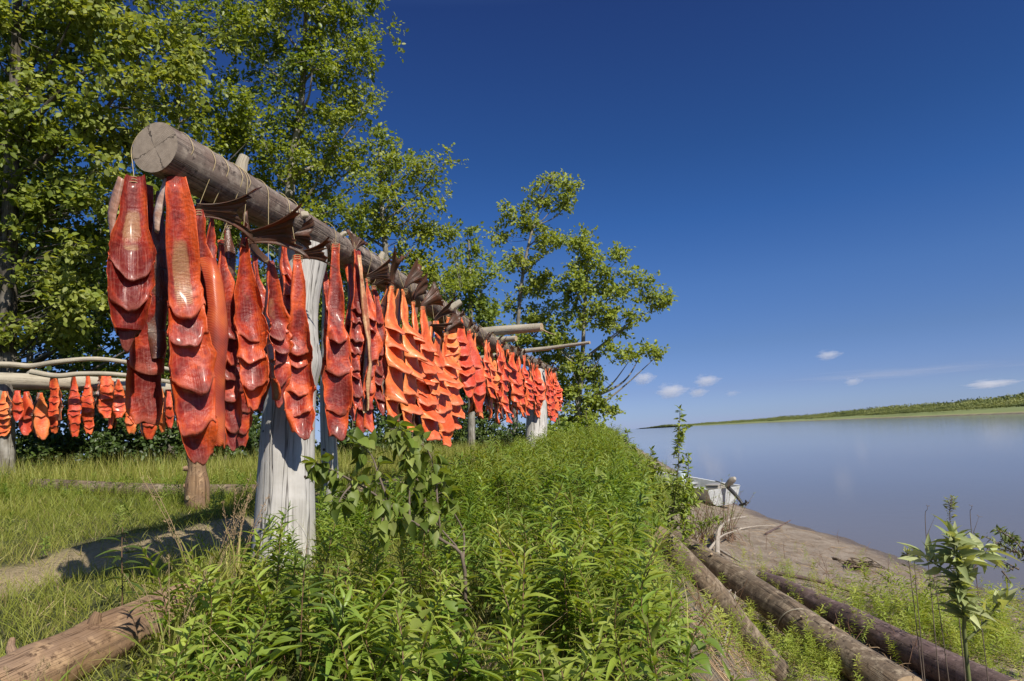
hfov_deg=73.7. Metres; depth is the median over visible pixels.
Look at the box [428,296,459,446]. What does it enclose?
hanging salmon
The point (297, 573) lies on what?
willowherb
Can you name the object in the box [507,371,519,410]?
hanging salmon
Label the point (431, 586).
willowherb
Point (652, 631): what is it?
willowherb
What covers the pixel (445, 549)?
willowherb
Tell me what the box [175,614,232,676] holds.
willowherb
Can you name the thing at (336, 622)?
willowherb
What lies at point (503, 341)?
hanging salmon
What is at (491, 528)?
willowherb
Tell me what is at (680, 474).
bucket
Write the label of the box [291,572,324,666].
willowherb
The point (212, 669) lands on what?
willowherb
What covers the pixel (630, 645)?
willowherb
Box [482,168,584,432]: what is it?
balsam poplar
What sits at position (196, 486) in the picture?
wooden post
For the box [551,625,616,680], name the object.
willowherb
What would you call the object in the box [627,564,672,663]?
willowherb
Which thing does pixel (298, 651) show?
willowherb
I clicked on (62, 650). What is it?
fallen log
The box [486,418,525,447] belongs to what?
shrub
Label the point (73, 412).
hanging salmon
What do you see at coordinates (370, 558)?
willowherb
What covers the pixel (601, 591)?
willowherb
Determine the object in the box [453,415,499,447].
shrub
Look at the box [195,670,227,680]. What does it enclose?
willowherb
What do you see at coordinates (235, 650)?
willowherb
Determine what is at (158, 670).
willowherb
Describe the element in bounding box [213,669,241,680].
willowherb
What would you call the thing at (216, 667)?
willowherb
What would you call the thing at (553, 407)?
hanging salmon
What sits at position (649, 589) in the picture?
willowherb
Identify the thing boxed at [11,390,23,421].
hanging salmon
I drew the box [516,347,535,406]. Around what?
hanging salmon
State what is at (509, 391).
hanging salmon
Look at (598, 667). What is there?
willowherb
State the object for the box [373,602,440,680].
willowherb
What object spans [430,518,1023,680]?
twig litter
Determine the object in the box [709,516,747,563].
driftwood branch
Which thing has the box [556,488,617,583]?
willowherb
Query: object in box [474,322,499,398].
hanging salmon
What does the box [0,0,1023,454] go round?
sky
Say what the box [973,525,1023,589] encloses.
willow shrub
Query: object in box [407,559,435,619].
willowherb
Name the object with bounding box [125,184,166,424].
hanging salmon
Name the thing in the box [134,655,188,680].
willowherb
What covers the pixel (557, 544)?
willowherb
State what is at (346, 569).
willowherb
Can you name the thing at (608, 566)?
willowherb
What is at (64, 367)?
balsam poplar
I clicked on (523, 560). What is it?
willowherb
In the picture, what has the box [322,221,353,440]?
hanging salmon
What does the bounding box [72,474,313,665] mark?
grass clump
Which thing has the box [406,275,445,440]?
hanging salmon
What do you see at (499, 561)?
willowherb
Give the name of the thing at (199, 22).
balsam poplar
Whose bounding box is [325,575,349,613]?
willowherb
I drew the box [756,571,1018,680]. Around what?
bank log
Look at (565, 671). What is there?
willowherb
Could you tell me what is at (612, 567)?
willowherb
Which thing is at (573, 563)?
willowherb
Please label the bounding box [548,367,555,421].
hanging salmon
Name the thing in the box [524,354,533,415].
hanging salmon
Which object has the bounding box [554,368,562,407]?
hanging salmon
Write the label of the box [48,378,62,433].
hanging salmon
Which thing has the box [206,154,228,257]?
hanging salmon
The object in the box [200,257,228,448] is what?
hanging salmon
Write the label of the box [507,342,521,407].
hanging salmon
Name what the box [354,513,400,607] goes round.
willowherb
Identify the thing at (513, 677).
willowherb
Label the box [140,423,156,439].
hanging salmon
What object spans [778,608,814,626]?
cord
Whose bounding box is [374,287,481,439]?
balsam poplar
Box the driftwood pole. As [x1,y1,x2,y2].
[765,569,942,604]
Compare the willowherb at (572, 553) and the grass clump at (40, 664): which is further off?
the willowherb at (572, 553)
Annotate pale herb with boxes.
[897,515,1023,680]
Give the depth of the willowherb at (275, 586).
2.58 m
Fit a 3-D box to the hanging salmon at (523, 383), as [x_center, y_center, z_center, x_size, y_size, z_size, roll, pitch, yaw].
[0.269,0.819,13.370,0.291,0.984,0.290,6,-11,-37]
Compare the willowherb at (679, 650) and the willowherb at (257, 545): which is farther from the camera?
the willowherb at (257, 545)
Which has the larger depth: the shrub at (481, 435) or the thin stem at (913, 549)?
the shrub at (481, 435)
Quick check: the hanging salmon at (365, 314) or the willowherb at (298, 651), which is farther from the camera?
the hanging salmon at (365, 314)
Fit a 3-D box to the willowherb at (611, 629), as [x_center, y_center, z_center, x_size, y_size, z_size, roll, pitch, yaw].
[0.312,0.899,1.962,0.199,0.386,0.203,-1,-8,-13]
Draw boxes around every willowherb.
[23,661,100,680]
[91,527,149,605]
[120,656,155,680]
[124,542,191,680]
[130,654,176,680]
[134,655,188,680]
[142,635,202,680]
[153,613,213,680]
[164,604,185,624]
[166,573,225,670]
[168,587,229,675]
[172,542,219,658]
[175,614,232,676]
[181,560,238,674]
[183,644,253,680]
[191,636,228,680]
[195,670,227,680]
[200,656,229,680]
[202,578,249,680]
[203,604,230,659]
[210,611,280,680]
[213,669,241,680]
[214,597,282,680]
[221,524,286,627]
[221,621,282,680]
[225,553,275,644]
[236,548,262,613]
[237,564,300,680]
[250,586,291,674]
[250,599,294,662]
[251,519,307,627]
[254,544,289,627]
[258,577,293,647]
[273,546,335,680]
[276,549,328,619]
[279,564,317,642]
[287,549,317,586]
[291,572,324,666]
[295,611,327,678]
[296,580,323,643]
[296,585,374,680]
[302,566,340,646]
[305,559,355,668]
[308,515,348,601]
[311,604,351,674]
[315,624,386,680]
[317,635,357,680]
[324,551,371,637]
[324,604,385,680]
[325,574,374,680]
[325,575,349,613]
[327,578,354,640]
[328,551,358,603]
[332,576,366,637]
[334,573,402,676]
[340,593,390,678]
[346,521,378,609]
[347,519,400,625]
[348,653,398,680]
[352,570,390,647]
[352,610,402,680]
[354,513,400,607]
[356,616,419,680]
[361,591,392,663]
[369,589,422,678]
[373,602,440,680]
[381,587,417,661]
[382,565,412,618]
[385,540,419,610]
[386,617,450,680]
[388,538,419,599]
[398,498,445,619]
[407,553,435,601]
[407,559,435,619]
[409,571,467,669]
[412,626,452,679]
[413,667,432,680]
[414,628,432,680]
[420,569,443,615]
[421,551,466,631]
[423,540,451,586]
[425,568,462,650]
[426,522,470,618]
[428,618,492,680]
[429,516,472,605]
[433,623,486,680]
[437,612,464,652]
[459,537,500,584]
[464,630,499,674]
[470,534,509,612]
[473,624,548,680]
[474,556,549,617]
[475,558,556,680]
[477,512,519,624]
[479,522,522,579]
[479,540,514,579]
[480,619,535,680]
[483,550,521,632]
[484,522,561,652]
[485,576,540,669]
[489,541,558,669]
[492,642,538,680]
[497,638,580,680]
[503,532,546,599]
[505,544,522,599]
[506,509,545,575]
[506,599,546,676]
[509,520,550,583]
[509,571,539,616]
[510,515,549,605]
[511,664,526,680]
[519,644,555,680]
[526,539,576,655]
[526,558,552,635]
[527,479,574,582]
[528,531,598,665]
[533,530,562,596]
[534,550,599,657]
[538,523,593,657]
[539,650,582,680]
[540,537,565,610]
[541,562,557,618]
[544,530,575,569]
[544,539,589,638]
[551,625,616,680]
[552,585,583,656]
[553,560,602,646]
[553,574,599,663]
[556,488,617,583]
[561,599,610,680]
[562,502,606,582]
[562,525,621,628]
[562,576,595,653]
[569,528,607,615]
[569,653,611,680]
[570,561,631,680]
[570,579,612,661]
[571,515,603,562]
[576,512,618,591]
[576,568,638,634]
[576,627,615,679]
[578,558,625,606]
[586,573,611,614]
[588,588,648,680]
[590,523,621,582]
[594,671,631,680]
[596,505,633,591]
[597,527,678,675]
[598,544,626,608]
[598,545,630,597]
[601,574,620,611]
[602,504,635,594]
[605,543,642,632]
[605,566,638,639]
[607,537,679,680]
[608,556,636,619]
[612,620,641,680]
[617,522,641,578]
[617,545,664,645]
[618,611,694,680]
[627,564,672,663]
[628,547,689,626]
[637,544,682,626]
[642,581,689,675]
[646,585,676,653]
[658,634,699,680]
[665,574,692,642]
[665,626,713,680]
[666,655,700,680]
[669,592,703,661]
[695,658,753,680]
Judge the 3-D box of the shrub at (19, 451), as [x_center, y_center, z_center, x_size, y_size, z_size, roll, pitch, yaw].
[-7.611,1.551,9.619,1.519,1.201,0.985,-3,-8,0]
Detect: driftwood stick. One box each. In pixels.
[719,591,735,657]
[739,525,778,528]
[765,520,790,534]
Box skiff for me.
[650,472,748,505]
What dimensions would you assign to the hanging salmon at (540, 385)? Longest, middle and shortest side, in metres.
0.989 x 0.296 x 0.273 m
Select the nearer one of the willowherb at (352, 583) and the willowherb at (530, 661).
the willowherb at (530, 661)
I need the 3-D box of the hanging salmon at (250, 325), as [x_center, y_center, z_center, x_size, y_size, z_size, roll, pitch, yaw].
[-1.255,-0.301,3.517,0.392,1.320,0.188,-3,-8,-5]
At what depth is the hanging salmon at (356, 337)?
4.78 m
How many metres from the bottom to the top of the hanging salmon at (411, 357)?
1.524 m
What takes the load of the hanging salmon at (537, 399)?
hanging from the fish drying rack at (161, 150)
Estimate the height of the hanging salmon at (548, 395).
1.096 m
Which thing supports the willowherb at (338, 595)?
on the ground at (816, 540)
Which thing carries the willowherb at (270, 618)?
on the ground at (816, 540)
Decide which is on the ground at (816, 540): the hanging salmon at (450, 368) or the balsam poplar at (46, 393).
the balsam poplar at (46, 393)
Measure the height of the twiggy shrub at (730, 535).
1.190 m
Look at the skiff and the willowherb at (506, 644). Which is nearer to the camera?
the willowherb at (506, 644)
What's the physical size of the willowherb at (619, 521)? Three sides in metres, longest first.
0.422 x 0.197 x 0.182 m
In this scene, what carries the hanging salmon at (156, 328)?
hanging from the fish drying rack at (161, 150)
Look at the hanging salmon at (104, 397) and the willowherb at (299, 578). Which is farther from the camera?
the hanging salmon at (104, 397)
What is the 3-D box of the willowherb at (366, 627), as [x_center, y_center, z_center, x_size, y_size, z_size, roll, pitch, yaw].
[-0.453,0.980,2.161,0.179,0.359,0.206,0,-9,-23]
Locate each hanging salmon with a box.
[0,391,11,435]
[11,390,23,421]
[18,391,33,435]
[31,392,49,439]
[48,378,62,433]
[67,377,81,436]
[81,376,94,433]
[96,376,113,418]
[106,136,156,353]
[108,381,116,428]
[112,379,125,417]
[124,412,136,433]
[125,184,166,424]
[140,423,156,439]
[147,191,167,361]
[153,132,217,465]
[158,388,165,432]
[164,389,173,428]
[194,169,250,279]
[195,146,261,360]
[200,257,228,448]
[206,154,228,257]
[216,163,242,451]
[233,166,309,411]
[236,359,252,448]
[241,178,294,408]
[252,255,270,412]
[276,191,336,439]
[279,198,314,326]
[279,273,282,295]
[320,266,328,390]
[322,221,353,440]
[345,264,361,420]
[346,229,367,409]
[355,318,374,432]
[357,255,371,413]
[362,245,394,432]
[370,252,390,415]
[376,244,414,417]
[395,257,427,431]
[400,271,433,414]
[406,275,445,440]
[423,295,458,411]
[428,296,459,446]
[440,308,464,429]
[443,300,460,378]
[457,310,476,397]
[464,316,486,412]
[465,315,483,418]
[469,318,482,361]
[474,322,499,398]
[477,324,502,424]
[484,328,500,409]
[485,351,496,393]
[488,331,504,397]
[495,335,508,414]
[496,338,512,423]
[505,342,515,417]
[506,344,523,402]
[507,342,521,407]
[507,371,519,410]
[514,345,524,404]
[514,371,525,417]
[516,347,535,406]
[516,349,524,413]
[521,367,529,406]
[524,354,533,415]
[524,354,534,406]
[527,353,539,418]
[531,355,545,405]
[532,361,542,404]
[533,363,542,415]
[537,358,551,411]
[543,364,552,414]
[546,364,554,420]
[548,363,557,403]
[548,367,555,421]
[549,365,559,417]
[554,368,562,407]
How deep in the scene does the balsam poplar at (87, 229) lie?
11.84 m
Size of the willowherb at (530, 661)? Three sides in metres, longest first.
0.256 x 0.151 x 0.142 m
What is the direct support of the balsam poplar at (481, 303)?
on the ground at (816, 540)
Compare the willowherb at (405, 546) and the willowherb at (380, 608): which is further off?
the willowherb at (405, 546)
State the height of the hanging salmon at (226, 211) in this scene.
1.274 m
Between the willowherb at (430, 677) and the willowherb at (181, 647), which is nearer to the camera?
the willowherb at (430, 677)
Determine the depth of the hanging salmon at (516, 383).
10.25 m
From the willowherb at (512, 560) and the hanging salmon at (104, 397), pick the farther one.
the hanging salmon at (104, 397)
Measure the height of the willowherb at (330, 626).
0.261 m
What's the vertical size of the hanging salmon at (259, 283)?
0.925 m
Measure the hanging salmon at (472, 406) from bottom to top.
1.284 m
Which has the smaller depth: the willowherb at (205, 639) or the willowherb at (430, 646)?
the willowherb at (430, 646)
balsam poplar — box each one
[0,0,223,406]
[0,0,246,428]
[17,108,111,441]
[20,166,126,462]
[86,162,198,427]
[97,0,284,464]
[188,0,412,269]
[194,204,273,457]
[236,228,322,422]
[264,134,482,451]
[316,272,386,442]
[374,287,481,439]
[429,221,516,449]
[459,317,525,434]
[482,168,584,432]
[536,222,678,429]
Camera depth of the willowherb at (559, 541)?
2.88 m
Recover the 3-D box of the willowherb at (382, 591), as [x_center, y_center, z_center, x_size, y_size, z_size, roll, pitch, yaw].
[-0.509,0.989,2.363,0.197,0.389,0.219,17,-4,-29]
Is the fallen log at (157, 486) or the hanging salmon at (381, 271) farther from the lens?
the fallen log at (157, 486)
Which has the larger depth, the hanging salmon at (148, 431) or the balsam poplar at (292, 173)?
the balsam poplar at (292, 173)
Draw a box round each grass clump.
[0,655,50,680]
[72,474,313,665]
[89,554,247,680]
[178,487,275,619]
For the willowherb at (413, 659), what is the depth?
1.76 m
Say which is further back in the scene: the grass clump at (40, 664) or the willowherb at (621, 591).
the willowherb at (621, 591)
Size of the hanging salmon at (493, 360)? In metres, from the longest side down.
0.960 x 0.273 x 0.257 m
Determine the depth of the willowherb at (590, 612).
1.98 m
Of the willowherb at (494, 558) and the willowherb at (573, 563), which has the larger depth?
the willowherb at (494, 558)
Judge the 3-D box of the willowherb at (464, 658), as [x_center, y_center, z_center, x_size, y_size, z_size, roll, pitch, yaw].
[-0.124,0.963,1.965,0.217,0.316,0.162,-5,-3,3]
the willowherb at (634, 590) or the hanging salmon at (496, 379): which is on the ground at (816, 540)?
the willowherb at (634, 590)
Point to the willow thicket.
(1015, 400)
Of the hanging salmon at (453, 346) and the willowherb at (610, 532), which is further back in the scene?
the hanging salmon at (453, 346)
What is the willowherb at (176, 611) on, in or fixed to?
on the ground at (816, 540)
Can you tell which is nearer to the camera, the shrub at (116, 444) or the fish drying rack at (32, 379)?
the fish drying rack at (32, 379)
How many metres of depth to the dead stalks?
6.03 m
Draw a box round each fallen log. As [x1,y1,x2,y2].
[0,578,217,680]
[28,479,255,498]
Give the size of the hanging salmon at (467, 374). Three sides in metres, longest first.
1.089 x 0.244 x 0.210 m
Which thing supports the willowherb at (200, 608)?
on the ground at (816, 540)
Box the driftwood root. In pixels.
[838,557,889,571]
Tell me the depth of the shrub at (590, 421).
18.84 m
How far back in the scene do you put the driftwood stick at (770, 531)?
15.13 m
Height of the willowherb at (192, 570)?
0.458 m
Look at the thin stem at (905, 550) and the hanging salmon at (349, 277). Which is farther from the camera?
the hanging salmon at (349, 277)
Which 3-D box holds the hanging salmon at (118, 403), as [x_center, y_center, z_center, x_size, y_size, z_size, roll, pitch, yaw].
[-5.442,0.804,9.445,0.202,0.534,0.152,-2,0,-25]
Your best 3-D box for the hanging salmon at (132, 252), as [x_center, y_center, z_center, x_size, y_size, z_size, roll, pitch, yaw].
[-1.625,-0.480,2.917,0.182,1.087,0.333,4,-12,-33]
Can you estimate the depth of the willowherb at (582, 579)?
2.14 m
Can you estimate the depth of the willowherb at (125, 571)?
2.94 m
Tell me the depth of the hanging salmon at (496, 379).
9.16 m
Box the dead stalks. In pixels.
[675,528,1010,667]
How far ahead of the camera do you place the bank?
451.65 m
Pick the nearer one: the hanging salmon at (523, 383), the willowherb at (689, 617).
the willowherb at (689, 617)
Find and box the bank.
[639,406,1023,428]
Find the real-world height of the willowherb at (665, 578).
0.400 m
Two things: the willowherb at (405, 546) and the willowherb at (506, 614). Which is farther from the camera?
the willowherb at (405, 546)
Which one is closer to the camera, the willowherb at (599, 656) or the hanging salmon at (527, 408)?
the willowherb at (599, 656)
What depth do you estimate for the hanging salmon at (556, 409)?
14.97 m
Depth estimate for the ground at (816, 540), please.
4.95 m
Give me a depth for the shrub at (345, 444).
12.83 m
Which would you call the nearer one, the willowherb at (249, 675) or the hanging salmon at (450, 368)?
the willowherb at (249, 675)
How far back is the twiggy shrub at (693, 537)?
11.33 m
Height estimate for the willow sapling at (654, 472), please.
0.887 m
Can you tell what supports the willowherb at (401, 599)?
on the ground at (816, 540)
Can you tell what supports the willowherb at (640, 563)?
on the ground at (816, 540)
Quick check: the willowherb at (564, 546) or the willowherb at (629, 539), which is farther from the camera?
the willowherb at (629, 539)
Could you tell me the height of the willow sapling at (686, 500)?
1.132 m
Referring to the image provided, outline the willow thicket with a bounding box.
[646,392,1023,427]
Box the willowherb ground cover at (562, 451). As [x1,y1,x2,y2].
[0,421,725,680]
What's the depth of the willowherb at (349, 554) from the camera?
3.11 m
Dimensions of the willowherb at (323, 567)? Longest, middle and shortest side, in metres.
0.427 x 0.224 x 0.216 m
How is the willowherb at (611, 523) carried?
on the ground at (816, 540)
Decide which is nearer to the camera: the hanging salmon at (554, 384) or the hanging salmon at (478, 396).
the hanging salmon at (478, 396)
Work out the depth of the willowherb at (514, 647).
1.69 m
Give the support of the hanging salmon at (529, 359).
hanging from the fish drying rack at (161, 150)
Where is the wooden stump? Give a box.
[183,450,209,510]
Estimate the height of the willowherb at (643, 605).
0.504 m
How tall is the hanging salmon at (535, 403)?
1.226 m
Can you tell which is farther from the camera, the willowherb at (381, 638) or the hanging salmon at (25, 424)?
the hanging salmon at (25, 424)
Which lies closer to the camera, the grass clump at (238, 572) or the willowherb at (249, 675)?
the willowherb at (249, 675)
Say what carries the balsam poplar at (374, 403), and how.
on the ground at (816, 540)
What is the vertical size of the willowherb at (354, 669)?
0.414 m
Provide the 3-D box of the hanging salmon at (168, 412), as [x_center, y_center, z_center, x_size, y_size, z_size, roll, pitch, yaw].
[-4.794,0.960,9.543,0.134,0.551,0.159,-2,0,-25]
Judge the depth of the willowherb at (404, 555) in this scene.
2.84 m
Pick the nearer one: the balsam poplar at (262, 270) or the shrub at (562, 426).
the shrub at (562, 426)
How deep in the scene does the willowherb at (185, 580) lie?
2.36 m
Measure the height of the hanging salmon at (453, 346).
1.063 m
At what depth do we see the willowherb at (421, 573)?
3.05 m
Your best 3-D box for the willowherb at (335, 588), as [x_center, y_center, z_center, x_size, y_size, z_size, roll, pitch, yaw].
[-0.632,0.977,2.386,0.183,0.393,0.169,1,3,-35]
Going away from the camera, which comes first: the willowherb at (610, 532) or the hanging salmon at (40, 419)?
the willowherb at (610, 532)
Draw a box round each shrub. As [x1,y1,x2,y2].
[16,416,87,472]
[16,438,27,470]
[29,408,128,470]
[72,413,184,469]
[135,417,182,463]
[173,414,260,460]
[315,420,394,457]
[364,416,426,444]
[420,420,466,448]
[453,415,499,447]
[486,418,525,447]
[547,413,583,434]
[568,412,607,431]
[654,496,736,542]
[662,483,732,544]
[693,474,754,543]
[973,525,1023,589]
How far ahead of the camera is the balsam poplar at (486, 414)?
29.59 m
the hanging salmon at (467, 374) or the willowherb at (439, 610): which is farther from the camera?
the hanging salmon at (467, 374)
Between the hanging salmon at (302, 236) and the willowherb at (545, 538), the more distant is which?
the hanging salmon at (302, 236)
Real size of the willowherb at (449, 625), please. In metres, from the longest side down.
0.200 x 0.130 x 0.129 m
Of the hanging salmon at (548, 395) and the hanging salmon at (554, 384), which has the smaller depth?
the hanging salmon at (548, 395)
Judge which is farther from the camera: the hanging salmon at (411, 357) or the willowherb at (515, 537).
the hanging salmon at (411, 357)
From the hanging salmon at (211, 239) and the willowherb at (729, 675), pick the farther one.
the hanging salmon at (211, 239)
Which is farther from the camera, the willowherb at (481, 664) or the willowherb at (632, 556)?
the willowherb at (632, 556)
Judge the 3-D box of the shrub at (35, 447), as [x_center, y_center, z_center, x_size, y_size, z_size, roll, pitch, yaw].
[-8.449,1.912,12.082,1.770,1.241,1.330,0,-8,-21]
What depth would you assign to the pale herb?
1.90 m
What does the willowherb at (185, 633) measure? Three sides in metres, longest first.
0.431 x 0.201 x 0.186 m
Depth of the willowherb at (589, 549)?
2.73 m
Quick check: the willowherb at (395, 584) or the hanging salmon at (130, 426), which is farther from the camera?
the hanging salmon at (130, 426)
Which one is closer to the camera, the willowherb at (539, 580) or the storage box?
the willowherb at (539, 580)
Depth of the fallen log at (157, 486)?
7.05 m
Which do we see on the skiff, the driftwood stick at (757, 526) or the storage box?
the storage box
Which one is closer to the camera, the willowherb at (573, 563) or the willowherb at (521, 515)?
the willowherb at (573, 563)
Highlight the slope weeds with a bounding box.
[619,510,1023,680]
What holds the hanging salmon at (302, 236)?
hanging from the fish drying rack at (161, 150)
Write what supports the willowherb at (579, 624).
on the ground at (816, 540)
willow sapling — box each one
[612,428,667,488]
[634,466,657,511]
[638,445,665,506]
[653,404,723,529]
[667,458,718,544]
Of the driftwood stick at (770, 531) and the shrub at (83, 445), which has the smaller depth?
the shrub at (83, 445)
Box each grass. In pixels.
[0,437,701,680]
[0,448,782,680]
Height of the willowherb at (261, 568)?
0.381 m
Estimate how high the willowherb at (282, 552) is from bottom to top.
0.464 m
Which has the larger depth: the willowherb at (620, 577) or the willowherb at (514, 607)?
the willowherb at (620, 577)
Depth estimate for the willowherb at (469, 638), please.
1.94 m
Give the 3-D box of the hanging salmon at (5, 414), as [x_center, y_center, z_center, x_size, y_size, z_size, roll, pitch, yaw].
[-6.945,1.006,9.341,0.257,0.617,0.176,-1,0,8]
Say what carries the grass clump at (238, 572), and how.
on the ground at (816, 540)
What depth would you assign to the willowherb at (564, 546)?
2.29 m
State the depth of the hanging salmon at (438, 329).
6.34 m
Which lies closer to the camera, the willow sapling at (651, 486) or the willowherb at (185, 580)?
the willowherb at (185, 580)
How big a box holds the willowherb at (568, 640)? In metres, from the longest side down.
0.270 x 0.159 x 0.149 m
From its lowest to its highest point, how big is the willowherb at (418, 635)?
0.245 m
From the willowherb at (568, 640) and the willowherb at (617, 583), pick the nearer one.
the willowherb at (568, 640)
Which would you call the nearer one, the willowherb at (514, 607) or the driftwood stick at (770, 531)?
the willowherb at (514, 607)
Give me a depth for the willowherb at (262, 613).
2.54 m
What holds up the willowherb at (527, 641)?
on the ground at (816, 540)
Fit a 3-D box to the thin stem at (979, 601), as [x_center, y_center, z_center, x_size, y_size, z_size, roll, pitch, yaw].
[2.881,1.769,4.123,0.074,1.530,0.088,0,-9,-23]
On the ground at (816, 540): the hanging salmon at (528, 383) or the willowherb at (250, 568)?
the willowherb at (250, 568)
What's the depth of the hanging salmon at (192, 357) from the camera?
3.13 m
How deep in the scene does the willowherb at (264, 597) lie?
2.36 m
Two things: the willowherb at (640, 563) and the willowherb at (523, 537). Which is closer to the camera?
the willowherb at (640, 563)
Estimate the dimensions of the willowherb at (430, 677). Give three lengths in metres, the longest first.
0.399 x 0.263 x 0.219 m
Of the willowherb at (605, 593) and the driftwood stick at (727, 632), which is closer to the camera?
the willowherb at (605, 593)
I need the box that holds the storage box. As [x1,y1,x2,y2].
[705,483,725,489]
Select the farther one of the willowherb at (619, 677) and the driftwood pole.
the driftwood pole
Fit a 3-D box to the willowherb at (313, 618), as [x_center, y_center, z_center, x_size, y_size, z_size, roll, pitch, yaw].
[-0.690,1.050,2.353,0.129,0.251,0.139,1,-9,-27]
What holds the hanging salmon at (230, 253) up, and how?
hanging from the fish drying rack at (161, 150)
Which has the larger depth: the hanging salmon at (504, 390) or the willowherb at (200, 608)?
the hanging salmon at (504, 390)
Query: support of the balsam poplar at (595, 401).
on the ground at (816, 540)
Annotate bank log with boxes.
[647,526,792,680]
[672,531,921,680]
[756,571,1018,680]
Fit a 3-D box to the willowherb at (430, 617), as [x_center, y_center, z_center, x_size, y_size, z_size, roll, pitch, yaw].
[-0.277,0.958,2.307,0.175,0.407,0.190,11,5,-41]
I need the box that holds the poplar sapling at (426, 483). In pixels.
[300,413,467,623]
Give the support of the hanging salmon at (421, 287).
hanging from the fish drying rack at (161, 150)
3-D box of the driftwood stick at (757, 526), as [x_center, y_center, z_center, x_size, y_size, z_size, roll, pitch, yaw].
[5.633,4.175,15.286,0.115,0.293,2.538,-10,-10,39]
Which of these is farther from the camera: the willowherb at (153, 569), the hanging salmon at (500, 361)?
the hanging salmon at (500, 361)
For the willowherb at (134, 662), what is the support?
on the ground at (816, 540)
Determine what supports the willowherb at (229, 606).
on the ground at (816, 540)
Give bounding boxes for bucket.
[678,471,684,480]
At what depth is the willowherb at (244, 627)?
1.98 m
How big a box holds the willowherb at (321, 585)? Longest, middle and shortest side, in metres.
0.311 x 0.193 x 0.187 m
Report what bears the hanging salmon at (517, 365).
hanging from the fish drying rack at (161, 150)
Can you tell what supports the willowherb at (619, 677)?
on the ground at (816, 540)
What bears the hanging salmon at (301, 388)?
hanging from the fish drying rack at (161, 150)
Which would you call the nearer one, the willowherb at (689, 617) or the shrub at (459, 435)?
the willowherb at (689, 617)
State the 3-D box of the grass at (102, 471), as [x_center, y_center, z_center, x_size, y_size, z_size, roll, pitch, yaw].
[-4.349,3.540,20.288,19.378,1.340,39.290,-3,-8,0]
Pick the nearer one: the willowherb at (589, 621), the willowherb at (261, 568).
the willowherb at (589, 621)
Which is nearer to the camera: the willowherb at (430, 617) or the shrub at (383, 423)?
the willowherb at (430, 617)
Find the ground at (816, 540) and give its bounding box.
[0,439,1023,680]
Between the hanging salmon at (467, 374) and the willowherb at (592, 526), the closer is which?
the willowherb at (592, 526)
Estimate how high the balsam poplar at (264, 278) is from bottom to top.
8.157 m
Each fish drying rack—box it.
[0,357,172,477]
[132,122,590,568]
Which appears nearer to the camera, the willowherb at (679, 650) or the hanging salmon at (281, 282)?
the willowherb at (679, 650)
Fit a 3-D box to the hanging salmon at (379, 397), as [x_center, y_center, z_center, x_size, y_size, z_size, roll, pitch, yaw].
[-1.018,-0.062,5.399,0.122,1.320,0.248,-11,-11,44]
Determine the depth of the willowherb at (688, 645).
1.95 m
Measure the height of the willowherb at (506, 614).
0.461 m
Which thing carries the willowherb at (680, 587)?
on the ground at (816, 540)
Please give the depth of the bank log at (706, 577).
4.61 m
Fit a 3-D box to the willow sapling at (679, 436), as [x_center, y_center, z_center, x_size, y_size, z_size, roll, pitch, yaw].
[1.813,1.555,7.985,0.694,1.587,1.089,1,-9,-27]
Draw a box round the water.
[614,413,1023,599]
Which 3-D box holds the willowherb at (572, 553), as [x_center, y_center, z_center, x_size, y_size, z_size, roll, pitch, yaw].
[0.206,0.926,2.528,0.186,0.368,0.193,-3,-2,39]
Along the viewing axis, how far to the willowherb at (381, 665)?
2.06 m
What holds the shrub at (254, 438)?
on the ground at (816, 540)
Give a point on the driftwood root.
(851, 562)
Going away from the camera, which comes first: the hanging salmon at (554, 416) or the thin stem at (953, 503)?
the thin stem at (953, 503)
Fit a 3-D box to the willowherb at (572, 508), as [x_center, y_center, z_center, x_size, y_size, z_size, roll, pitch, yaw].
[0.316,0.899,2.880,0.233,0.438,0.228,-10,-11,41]
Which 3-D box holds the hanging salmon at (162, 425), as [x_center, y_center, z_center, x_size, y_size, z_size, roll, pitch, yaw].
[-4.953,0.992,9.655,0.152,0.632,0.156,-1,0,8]
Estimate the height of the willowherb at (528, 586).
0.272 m
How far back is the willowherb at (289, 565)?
2.68 m
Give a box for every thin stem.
[899,546,922,680]
[908,546,924,680]
[925,505,939,680]
[925,575,948,680]
[943,495,965,680]
[970,505,988,680]
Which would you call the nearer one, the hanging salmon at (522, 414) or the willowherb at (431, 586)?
the willowherb at (431, 586)
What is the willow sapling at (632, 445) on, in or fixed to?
on the ground at (816, 540)
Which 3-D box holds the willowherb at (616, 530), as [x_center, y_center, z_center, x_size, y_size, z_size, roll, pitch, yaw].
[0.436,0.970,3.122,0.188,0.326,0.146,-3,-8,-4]
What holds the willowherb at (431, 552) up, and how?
on the ground at (816, 540)
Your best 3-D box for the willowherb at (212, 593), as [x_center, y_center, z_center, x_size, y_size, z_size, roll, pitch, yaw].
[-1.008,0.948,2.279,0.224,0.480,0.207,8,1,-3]
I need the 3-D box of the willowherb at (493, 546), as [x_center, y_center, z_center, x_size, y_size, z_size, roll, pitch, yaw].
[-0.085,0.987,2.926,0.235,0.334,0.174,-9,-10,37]
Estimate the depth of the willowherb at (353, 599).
2.26 m
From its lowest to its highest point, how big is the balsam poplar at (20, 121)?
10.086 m
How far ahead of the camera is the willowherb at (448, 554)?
2.76 m

